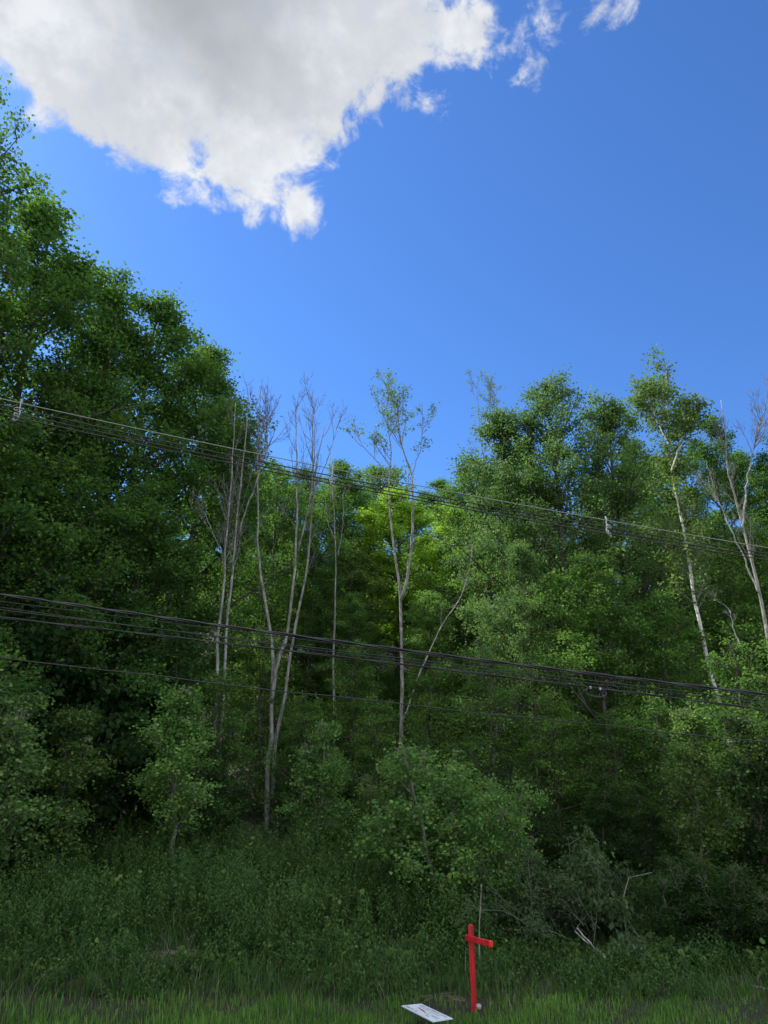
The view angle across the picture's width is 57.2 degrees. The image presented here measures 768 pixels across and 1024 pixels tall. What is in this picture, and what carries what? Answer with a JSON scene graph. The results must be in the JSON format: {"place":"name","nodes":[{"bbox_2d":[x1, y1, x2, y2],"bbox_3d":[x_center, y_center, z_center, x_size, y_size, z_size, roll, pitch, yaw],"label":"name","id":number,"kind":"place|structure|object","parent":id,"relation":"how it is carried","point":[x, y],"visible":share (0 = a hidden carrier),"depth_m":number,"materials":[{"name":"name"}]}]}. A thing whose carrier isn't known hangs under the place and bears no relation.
{"place":"outdoors","nodes":[
{"label":"outdoors","id":0,"kind":"place"},
{"bbox_2d":[0,581,767,1023],"bbox_3d":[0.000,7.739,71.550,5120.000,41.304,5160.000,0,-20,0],"label":"ground","id":1,"kind":"structure","parent":0,"point":[462,1007],"depth_m":12.38,"materials":[{"name":"plant"}]},
{"bbox_2d":[0,669,47,861],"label":"sapling","id":2,"kind":"object","parent":1,"relation":"on","point":[17,809],"visible":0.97,"depth_m":18.51,"materials":[{"name":"green plant"}]},
{"bbox_2d":[0,73,52,467],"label":"maple tree","id":3,"kind":"object","parent":1,"relation":"on","point":[27,434],"visible":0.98,"depth_m":24.89,"materials":[{"name":"green plant"}]},
{"bbox_2d":[0,621,60,869],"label":"deciduous tree","id":4,"kind":"object","parent":1,"relation":"on","point":[2,641],"visible":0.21,"depth_m":21.82,"materials":[{"name":"green plant"}]},
{"bbox_2d":[0,687,74,875],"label":"sapling","id":5,"kind":"object","parent":1,"relation":"on","point":[34,700],"visible":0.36,"depth_m":19.40,"materials":[{"name":"green plant"}]},
{"bbox_2d":[0,411,85,795],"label":"deciduous tree","id":6,"kind":"object","parent":1,"relation":"on","point":[18,515],"visible":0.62,"depth_m":24.00,"materials":[{"name":"green plant"}]},
{"bbox_2d":[0,567,115,875],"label":"deciduous tree","id":7,"kind":"object","parent":1,"relation":"on","point":[33,634],"visible":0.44,"depth_m":22.66,"materials":[{"name":"green plant"}]},
{"bbox_2d":[4,705,122,874],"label":"sapling","id":8,"kind":"object","parent":1,"relation":"on","point":[65,770],"visible":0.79,"depth_m":20.75,"materials":[{"name":"green plant"}]},
{"bbox_2d":[0,440,162,828],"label":"deciduous tree","id":9,"kind":"object","parent":1,"relation":"on","point":[75,495],"visible":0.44,"depth_m":25.88,"materials":[{"name":"green plant"}]},
{"bbox_2d":[0,165,162,575],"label":"maple tree","id":10,"kind":"object","parent":1,"relation":"on","point":[61,323],"visible":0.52,"depth_m":29.72,"materials":[{"name":"green plant"}]},
{"bbox_2d":[0,256,193,723],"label":"maple tree","id":11,"kind":"object","parent":1,"relation":"on","point":[104,312],"visible":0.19,"depth_m":33.13,"materials":[{"name":"green plant"}]},
{"bbox_2d":[0,181,196,699],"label":"maple tree","id":12,"kind":"object","parent":1,"relation":"on","point":[42,221],"visible":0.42,"depth_m":32.34,"materials":[{"name":"green plant"}]},
{"bbox_2d":[23,606,192,863],"bbox_3d":[-9.555,7.860,25.084,6.245,9.032,5.722,0,-20,-1],"label":"deciduous tree","id":13,"kind":"object","parent":1,"relation":"on","point":[133,748],"visible":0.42,"depth_m":24.32,"materials":[{"name":"green plant"}]},
{"bbox_2d":[0,473,235,830],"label":"deciduous tree","id":14,"kind":"object","parent":1,"relation":"on","point":[157,582],"visible":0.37,"depth_m":27.42,"materials":[{"name":"green plant"}]},
{"bbox_2d":[0,282,281,758],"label":"maple tree","id":15,"kind":"object","parent":1,"relation":"on","point":[162,312],"visible":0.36,"depth_m":34.97,"materials":[{"name":"green plant"}]},
{"bbox_2d":[86,617,247,847],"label":"deciduous tree","id":16,"kind":"object","parent":1,"relation":"on","point":[192,672],"visible":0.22,"depth_m":26.74,"materials":[{"name":"green plant"}]},
{"bbox_2d":[120,683,225,866],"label":"sapling","id":17,"kind":"object","parent":1,"relation":"on","point":[180,730],"visible":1,"depth_m":21.34,"materials":[{"name":"green plant"}]},
{"bbox_2d":[74,339,308,722],"bbox_3d":[-9.810,1.533,37.236,10.794,24.795,10.962,-11,-22,28],"label":"maple tree","id":18,"kind":"object","parent":1,"relation":"on","point":[213,572],"visible":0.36,"depth_m":36.66,"materials":[{"name":"green plant"}]},
{"bbox_2d":[190,385,243,844],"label":"bare tree","id":19,"kind":"object","parent":1,"relation":"on","point":[224,566],"visible":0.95,"depth_m":28.60,"materials":[{"name":"grey plant"}]},
{"bbox_2d":[156,665,282,853],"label":"deciduous tree","id":20,"kind":"object","parent":1,"relation":"on","point":[230,721],"visible":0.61,"depth_m":25.16,"materials":[{"name":"green plant"}]},
{"bbox_2d":[187,725,254,857],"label":"deciduous tree","id":21,"kind":"object","parent":1,"relation":"on","point":[214,754],"visible":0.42,"depth_m":24.20,"materials":[{"name":"green plant"}]},
{"bbox_2d":[154,416,309,716],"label":"maple tree","id":22,"kind":"object","parent":1,"relation":"on","point":[246,564],"visible":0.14,"depth_m":45.20,"materials":[{"name":"green plant"}]},
{"bbox_2d":[211,373,291,827],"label":"bare tree","id":23,"kind":"object","parent":1,"relation":"on","point":[267,422],"visible":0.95,"depth_m":29.66,"materials":[{"name":"grey plant"}]},
{"bbox_2d":[0,807,503,975],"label":"meadow weeds","id":24,"kind":"object","parent":1,"relation":"on","point":[49,881],"visible":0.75,"depth_m":16.94,"materials":[{"name":"green plant"}]},
{"bbox_2d":[207,625,311,771],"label":"deciduous tree","id":25,"kind":"object","parent":1,"relation":"on","point":[255,670],"visible":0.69,"depth_m":35.78,"materials":[{"name":"green plant"}]},
{"bbox_2d":[212,474,320,660],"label":"deciduous tree","id":26,"kind":"object","parent":1,"relation":"on","point":[269,543],"visible":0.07,"depth_m":56.44,"materials":[{"name":"green plant"}]},
{"bbox_2d":[208,457,360,693],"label":"deciduous tree","id":27,"kind":"object","parent":1,"relation":"on","point":[280,481],"visible":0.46,"depth_m":51.03,"materials":[{"name":"green plant"}]},
{"bbox_2d":[243,370,326,829],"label":"bare tree","id":28,"kind":"object","parent":1,"relation":"on","point":[274,668],"visible":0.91,"depth_m":32.38,"materials":[{"name":"grey plant"}]},
{"bbox_2d":[237,463,353,664],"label":"deciduous tree","id":29,"kind":"object","parent":1,"relation":"on","point":[308,485],"visible":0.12,"depth_m":62.14,"materials":[{"name":"green plant"}]},
{"bbox_2d":[258,692,357,834],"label":"deciduous tree","id":30,"kind":"object","parent":1,"relation":"on","point":[302,734],"visible":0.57,"depth_m":28.14,"materials":[{"name":"green plant"}]},
{"bbox_2d":[270,399,349,817],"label":"bare tree","id":31,"kind":"object","parent":1,"relation":"on","point":[289,662],"visible":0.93,"depth_m":33.36,"materials":[{"name":"grey plant"}]},
{"bbox_2d":[258,543,377,705],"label":"deciduous tree","id":32,"kind":"object","parent":1,"relation":"on","point":[303,629],"visible":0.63,"depth_m":47.94,"materials":[{"name":"green plant"}]},
{"bbox_2d":[274,716,363,861],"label":"sapling","id":33,"kind":"object","parent":1,"relation":"on","point":[326,776],"visible":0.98,"depth_m":21.99,"materials":[{"name":"green plant"}]},
{"bbox_2d":[323,446,356,743],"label":"bare tree","id":34,"kind":"object","parent":1,"relation":"on","point":[333,676],"visible":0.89,"depth_m":39.41,"materials":[{"name":"grey plant"}]},
{"bbox_2d":[283,457,403,660],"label":"deciduous tree","id":35,"kind":"object","parent":1,"relation":"on","point":[351,498],"visible":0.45,"depth_m":57.80,"materials":[{"name":"green plant"}]},
{"bbox_2d":[291,535,397,683],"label":"deciduous tree","id":36,"kind":"object","parent":1,"relation":"on","point":[360,577],"visible":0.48,"depth_m":52.95,"materials":[{"name":"green plant"}]},
{"bbox_2d":[296,590,396,716],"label":"deciduous tree","id":37,"kind":"object","parent":1,"relation":"on","point":[355,617],"visible":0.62,"depth_m":45.74,"materials":[{"name":"green plant"}]},
{"bbox_2d":[291,635,415,799],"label":"deciduous tree","id":38,"kind":"object","parent":1,"relation":"on","point":[363,683],"visible":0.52,"depth_m":33.53,"materials":[{"name":"green plant"}]},
{"bbox_2d":[0,516,754,680],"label":"distant wood","id":39,"kind":"object","parent":1,"relation":"on","point":[408,620],"visible":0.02,"depth_m":67.38,"materials":[{"name":"plant"}]},
{"bbox_2d":[334,692,429,840],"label":"deciduous tree","id":40,"kind":"object","parent":1,"relation":"on","point":[375,736],"visible":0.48,"depth_m":27.40,"materials":[{"name":"green plant"}]},
{"bbox_2d":[0,906,765,1013],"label":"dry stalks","id":41,"kind":"object","parent":1,"relation":"on","point":[318,973],"visible":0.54,"depth_m":12.66,"materials":[{"name":"plant"}]},
{"bbox_2d":[0,906,767,1002],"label":"weeds","id":42,"kind":"object","parent":1,"relation":"on","point":[611,957],"visible":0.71,"depth_m":13.82,"materials":[{"name":"green plant"}]},
{"bbox_2d":[0,854,767,1001],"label":"long grass","id":43,"kind":"structure","parent":1,"relation":"on","point":[13,970],"depth_m":13.26,"materials":[{"name":"green plant"}]},
{"bbox_2d":[0,930,767,1023],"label":"verge grass","id":44,"kind":"structure","parent":1,"relation":"on","point":[370,1020],"depth_m":11.63,"materials":[{"name":"plant"}]},
{"bbox_2d":[401,1004,452,1021],"bbox_3d":[0.662,7.892,11.116,0.258,0.092,0.921,16,-25,-38],"label":"fallen sign","id":45,"kind":"object","parent":44,"relation":"on","point":[427,1013],"visible":1,"depth_m":11.09,"materials":[{"name":"white plastic"}]},
{"bbox_2d":[0,819,767,980],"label":"broadleaf weeds","id":46,"kind":"object","parent":1,"relation":"on","point":[182,948],"visible":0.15,"depth_m":15.20,"materials":[{"name":"green plant"}]},
{"bbox_2d":[326,462,442,642],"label":"deciduous tree","id":47,"kind":"object","parent":1,"relation":"on","point":[370,468],"visible":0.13,"depth_m":83.43,"materials":[{"name":"green plant"}]},
{"bbox_2d":[338,368,442,753],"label":"dying tree","id":48,"kind":"object","parent":1,"relation":"on","point":[394,403],"visible":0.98,"depth_m":35.88,"materials":[{"name":"grey plant"}]},
{"bbox_2d":[320,485,462,677],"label":"deciduous tree","id":49,"kind":"object","parent":1,"relation":"on","point":[401,513],"visible":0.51,"depth_m":58.34,"materials":[{"name":"green plant"}]},
{"bbox_2d":[350,770,434,895],"bbox_3d":[0.234,9.157,19.475,2.399,3.838,2.252,-6,-20,17],"label":"bush","id":50,"kind":"object","parent":1,"relation":"on","point":[371,793],"visible":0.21,"depth_m":19.63,"materials":[{"name":"green plant"}]},
{"bbox_2d":[363,663,485,841],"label":"deciduous tree","id":51,"kind":"object","parent":1,"relation":"on","point":[428,716],"visible":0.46,"depth_m":28.69,"materials":[{"name":"green plant"}]},
{"bbox_2d":[85,651,767,933],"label":"undergrowth","id":52,"kind":"object","parent":1,"relation":"on","point":[393,691],"visible":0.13,"depth_m":35.53,"materials":[{"name":"green plant"}]},
{"bbox_2d":[341,741,514,915],"bbox_3d":[1.235,8.487,18.369,4.646,4.752,4.950,-1,-20,3],"label":"bush","id":53,"kind":"object","parent":1,"relation":"on","point":[427,821],"visible":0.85,"depth_m":17.88,"materials":[{"name":"green plant"}]},
{"bbox_2d":[393,590,469,720],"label":"deciduous tree","id":54,"kind":"object","parent":1,"relation":"on","point":[426,629],"visible":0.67,"depth_m":43.32,"materials":[{"name":"green plant"}]},
{"bbox_2d":[392,476,470,637],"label":"deciduous tree","id":55,"kind":"object","parent":1,"relation":"on","point":[438,482],"visible":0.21,"depth_m":76.10,"materials":[{"name":"green plant"}]},
{"bbox_2d":[379,502,505,678],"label":"deciduous tree","id":56,"kind":"object","parent":1,"relation":"on","point":[425,559],"visible":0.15,"depth_m":54.40,"materials":[{"name":"green plant"}]},
{"bbox_2d":[390,450,522,701],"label":"deciduous tree","id":57,"kind":"object","parent":1,"relation":"on","point":[454,515],"visible":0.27,"depth_m":48.99,"materials":[{"name":"green plant"}]},
{"bbox_2d":[465,924,492,1011],"bbox_3d":[1.636,7.788,11.788,0.128,1.510,0.615,14,-24,-35],"label":"red cross","id":58,"kind":"object","parent":1,"relation":"on","point":[471,938],"visible":1,"depth_m":11.94,"materials":[{"name":"paint"}]},
{"bbox_2d":[464,368,505,778],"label":"dying tree","id":59,"kind":"object","parent":1,"relation":"on","point":[489,394],"visible":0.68,"depth_m":41.37,"materials":[{"name":"green plant"}]},
{"bbox_2d":[430,773,554,922],"bbox_3d":[2.808,8.592,17.534,2.913,3.920,3.103,12,-23,-30],"label":"bush","id":60,"kind":"object","parent":1,"relation":"on","point":[503,824],"visible":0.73,"depth_m":17.11,"materials":[{"name":"green plant"}]},
{"bbox_2d":[433,653,557,854],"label":"deciduous tree","id":61,"kind":"object","parent":1,"relation":"on","point":[495,738],"visible":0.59,"depth_m":24.55,"materials":[{"name":"green plant"}]},
{"bbox_2d":[428,402,604,774],"bbox_3d":[6.239,3.808,35.162,8.285,20.820,9.780,-1,-20,4],"label":"aspen tree","id":62,"kind":"object","parent":1,"relation":"on","point":[494,430],"visible":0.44,"depth_m":35.43,"materials":[{"name":"green plant"}]},
{"bbox_2d":[482,751,567,881],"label":"deciduous tree","id":63,"kind":"object","parent":1,"relation":"on","point":[547,842],"visible":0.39,"depth_m":20.99,"materials":[{"name":"green plant"}]},
{"bbox_2d":[456,441,595,682],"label":"deciduous tree","id":64,"kind":"object","parent":1,"relation":"on","point":[568,550],"visible":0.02,"depth_m":45.29,"materials":[{"name":"green plant"}]},
{"bbox_2d":[458,538,607,827],"bbox_3d":[5.728,7.070,28.371,5.717,12.847,4.843,1,-20,-4],"label":"aspen tree","id":65,"kind":"object","parent":1,"relation":"on","point":[519,554],"visible":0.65,"depth_m":28.44,"materials":[{"name":"green plant"}]},
{"bbox_2d":[510,850,578,939],"bbox_3d":[3.572,9.103,16.335,1.847,2.321,1.710,-14,-24,33],"label":"bush","id":66,"kind":"object","parent":1,"relation":"on","point":[538,861],"visible":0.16,"depth_m":16.27,"materials":[{"name":"green plant"}]},
{"bbox_2d":[450,821,661,966],"bbox_3d":[3.883,8.391,15.487,5.050,2.903,3.704,0,-20,0],"label":"bush","id":67,"kind":"object","parent":1,"relation":"on","point":[587,896],"visible":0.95,"depth_m":15.52,"materials":[{"name":"green plant"}]},
{"bbox_2d":[501,691,626,872],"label":"deciduous tree","id":68,"kind":"object","parent":1,"relation":"on","point":[572,786],"visible":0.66,"depth_m":23.31,"materials":[{"name":"green plant"}]},
{"bbox_2d":[473,363,659,791],"bbox_3d":[8.741,3.246,34.114,8.326,22.567,10.152,-5,-20,15],"label":"aspen tree","id":69,"kind":"object","parent":1,"relation":"on","point":[555,453],"visible":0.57,"depth_m":34.55,"materials":[{"name":"green plant"}]},
{"bbox_2d":[541,766,640,894],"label":"deciduous tree","id":70,"kind":"object","parent":1,"relation":"on","point":[602,808],"visible":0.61,"depth_m":19.93,"materials":[{"name":"green plant"}]},
{"bbox_2d":[516,547,710,843],"bbox_3d":[8.417,6.951,26.377,6.388,12.130,8.689,-7,-21,20],"label":"deciduous tree","id":71,"kind":"object","parent":1,"relation":"on","point":[596,657],"visible":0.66,"depth_m":27.00,"materials":[{"name":"green plant"}]},
{"bbox_2d":[587,867,647,935],"bbox_3d":[5.184,9.239,16.551,1.858,1.796,2.006,13,-23,-33],"label":"bush","id":72,"kind":"object","parent":1,"relation":"on","point":[614,883],"visible":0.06,"depth_m":16.35,"materials":[{"name":"green plant"}]},
{"bbox_2d":[565,708,684,877],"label":"deciduous tree","id":73,"kind":"object","parent":1,"relation":"on","point":[628,758],"visible":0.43,"depth_m":23.02,"materials":[{"name":"green plant"}]},
{"bbox_2d":[579,437,695,690],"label":"deciduous tree","id":74,"kind":"object","parent":1,"relation":"on","point":[653,460],"visible":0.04,"depth_m":47.24,"materials":[{"name":"green plant"}]},
{"bbox_2d":[538,385,741,783],"bbox_3d":[11.945,3.600,34.218,7.672,21.549,9.056,17,-26,-39],"label":"aspen tree","id":75,"kind":"object","parent":1,"relation":"on","point":[611,412],"visible":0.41,"depth_m":34.57,"materials":[{"name":"green plant"}]},
{"bbox_2d":[599,776,693,903],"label":"deciduous tree","id":76,"kind":"object","parent":1,"relation":"on","point":[645,837],"visible":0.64,"depth_m":19.26,"materials":[{"name":"green plant"}]},
{"bbox_2d":[583,691,723,872],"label":"deciduous tree","id":77,"kind":"object","parent":1,"relation":"on","point":[646,748],"visible":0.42,"depth_m":22.74,"materials":[{"name":"green plant"}]},
{"bbox_2d":[606,587,744,847],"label":"deciduous tree","id":78,"kind":"object","parent":1,"relation":"on","point":[663,659],"visible":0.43,"depth_m":27.14,"materials":[{"name":"green plant"}]},
{"bbox_2d":[613,344,744,839],"bbox_3d":[12.208,2.321,28.385,4.010,22.297,4.251,0,-20,0],"label":"birch tree","id":79,"kind":"object","parent":1,"relation":"on","point":[684,421],"visible":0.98,"depth_m":29.77,"materials":[{"name":"green plant"}]},
{"bbox_2d":[631,845,727,952],"bbox_3d":[6.767,8.886,15.803,2.223,2.552,2.401,-8,-21,20],"label":"bush","id":80,"kind":"object","parent":1,"relation":"on","point":[662,916],"visible":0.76,"depth_m":15.54,"materials":[{"name":"green plant"}]},
{"bbox_2d":[602,461,767,738],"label":"deciduous tree","id":81,"kind":"object","parent":1,"relation":"on","point":[668,499],"visible":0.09,"depth_m":39.61,"materials":[{"name":"green plant"}]},
{"bbox_2d":[652,704,761,886],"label":"sapling","id":82,"kind":"object","parent":1,"relation":"on","point":[686,759],"visible":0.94,"depth_m":18.45,"materials":[{"name":"green plant"}]},
{"bbox_2d":[668,857,767,953],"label":"bush","id":83,"kind":"object","parent":1,"relation":"on","point":[734,918],"visible":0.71,"depth_m":15.21,"materials":[{"name":"green plant"}]},
{"bbox_2d":[670,408,767,741],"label":"deciduous tree","id":84,"kind":"object","parent":1,"relation":"on","point":[715,459],"visible":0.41,"depth_m":40.22,"materials":[{"name":"green plant"}]},
{"bbox_2d":[681,634,767,881],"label":"deciduous tree","id":85,"kind":"object","parent":1,"relation":"on","point":[734,666],"visible":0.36,"depth_m":22.24,"materials":[{"name":"green plant"}]},
{"bbox_2d":[685,520,767,812],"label":"deciduous tree","id":86,"kind":"object","parent":1,"relation":"on","point":[746,605],"visible":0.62,"depth_m":30.87,"materials":[{"name":"green plant"}]},
{"bbox_2d":[688,371,767,652],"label":"dying tree","id":87,"kind":"object","parent":1,"relation":"on","point":[756,584],"visible":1,"depth_m":27.07,"materials":[{"name":"grey plant"}]},
{"bbox_2d":[697,444,766,659],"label":"deciduous tree","id":88,"kind":"object","parent":1,"relation":"on","point":[740,481],"visible":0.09,"depth_m":50.09,"materials":[{"name":"green plant"}]},
{"bbox_2d":[704,701,767,896],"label":"sapling","id":89,"kind":"object","parent":1,"relation":"on","point":[738,779],"visible":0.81,"depth_m":18.41,"materials":[{"name":"green plant"}]},
{"bbox_2d":[719,634,767,853],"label":"deciduous tree","id":90,"kind":"object","parent":1,"relation":"on","point":[754,672],"visible":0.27,"depth_m":22.37,"materials":[{"name":"green plant"}]},
{"bbox_2d":[726,432,767,659],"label":"deciduous tree","id":91,"kind":"object","parent":1,"relation":"on","point":[761,465],"visible":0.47,"depth_m":38.98,"materials":[{"name":"green plant"}]},
{"bbox_2d":[734,870,767,951],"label":"bush","id":92,"kind":"object","parent":1,"relation":"on","point":[762,898],"visible":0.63,"depth_m":14.73,"materials":[{"name":"green plant"}]},
{"bbox_2d":[743,718,767,887],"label":"sapling","id":93,"kind":"object","parent":1,"relation":"on","point":[762,723],"visible":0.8,"depth_m":17.87,"materials":[{"name":"green plant"}]},
{"bbox_2d":[0,593,767,694],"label":"telephone cable","id":94,"kind":"object","parent":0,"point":[354,643],"visible":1,"depth_m":13.37,"materials":[{"name":"rubber"}]},
{"bbox_2d":[0,616,767,710],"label":"telephone cable","id":95,"kind":"object","parent":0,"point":[303,652],"visible":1,"depth_m":13.26,"materials":[{"name":"rubber"}]},
{"bbox_2d":[0,413,767,560],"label":"power line","id":96,"kind":"object","parent":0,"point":[375,491],"visible":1,"depth_m":14.43,"materials":[{"name":"metal"}]},
{"bbox_2d":[12,399,22,420],"bbox_3d":[-7.111,-1.982,13.752,0.111,0.477,0.189,-13,-23,32],"label":"wire spacer","id":97,"kind":"object","parent":96,"relation":"hanging from","point":[19,411],"visible":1,"depth_m":13.72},
{"bbox_2d":[0,398,767,547],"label":"bare wire","id":98,"kind":"object","parent":97,"relation":"hanging from","point":[376,477],"visible":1,"depth_m":14.55,"materials":[{"name":"metal"}]},
{"bbox_2d":[0,404,767,553],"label":"power line","id":99,"kind":"object","parent":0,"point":[372,483],"visible":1,"depth_m":14.48,"materials":[{"name":"metal"}]},
{"bbox_2d":[0,409,767,556],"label":"power line","id":100,"kind":"object","parent":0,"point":[378,489],"visible":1,"depth_m":14.59,"materials":[{"name":"metal"}]},
{"bbox_2d":[0,609,767,701],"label":"support wire","id":101,"kind":"object","parent":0,"point":[373,654],"visible":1,"depth_m":13.26,"materials":[{"name":"metal"}]},
{"bbox_2d":[0,657,767,741],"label":"cable","id":102,"kind":"object","parent":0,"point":[374,700],"visible":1,"depth_m":13.03,"materials":[{"name":"rubber"}]},
{"bbox_2d":[0,601,767,696],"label":"thin cable","id":103,"kind":"object","parent":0,"point":[370,648],"visible":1,"depth_m":13.44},
{"bbox_2d":[0,607,767,703],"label":"thin cable","id":104,"kind":"object","parent":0,"point":[398,660],"visible":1,"depth_m":13.44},
{"bbox_2d":[0,0,767,602],"label":"sky","id":105,"kind":"structure","parent":0,"point":[428,192],"materials":[{"name":"blue"}]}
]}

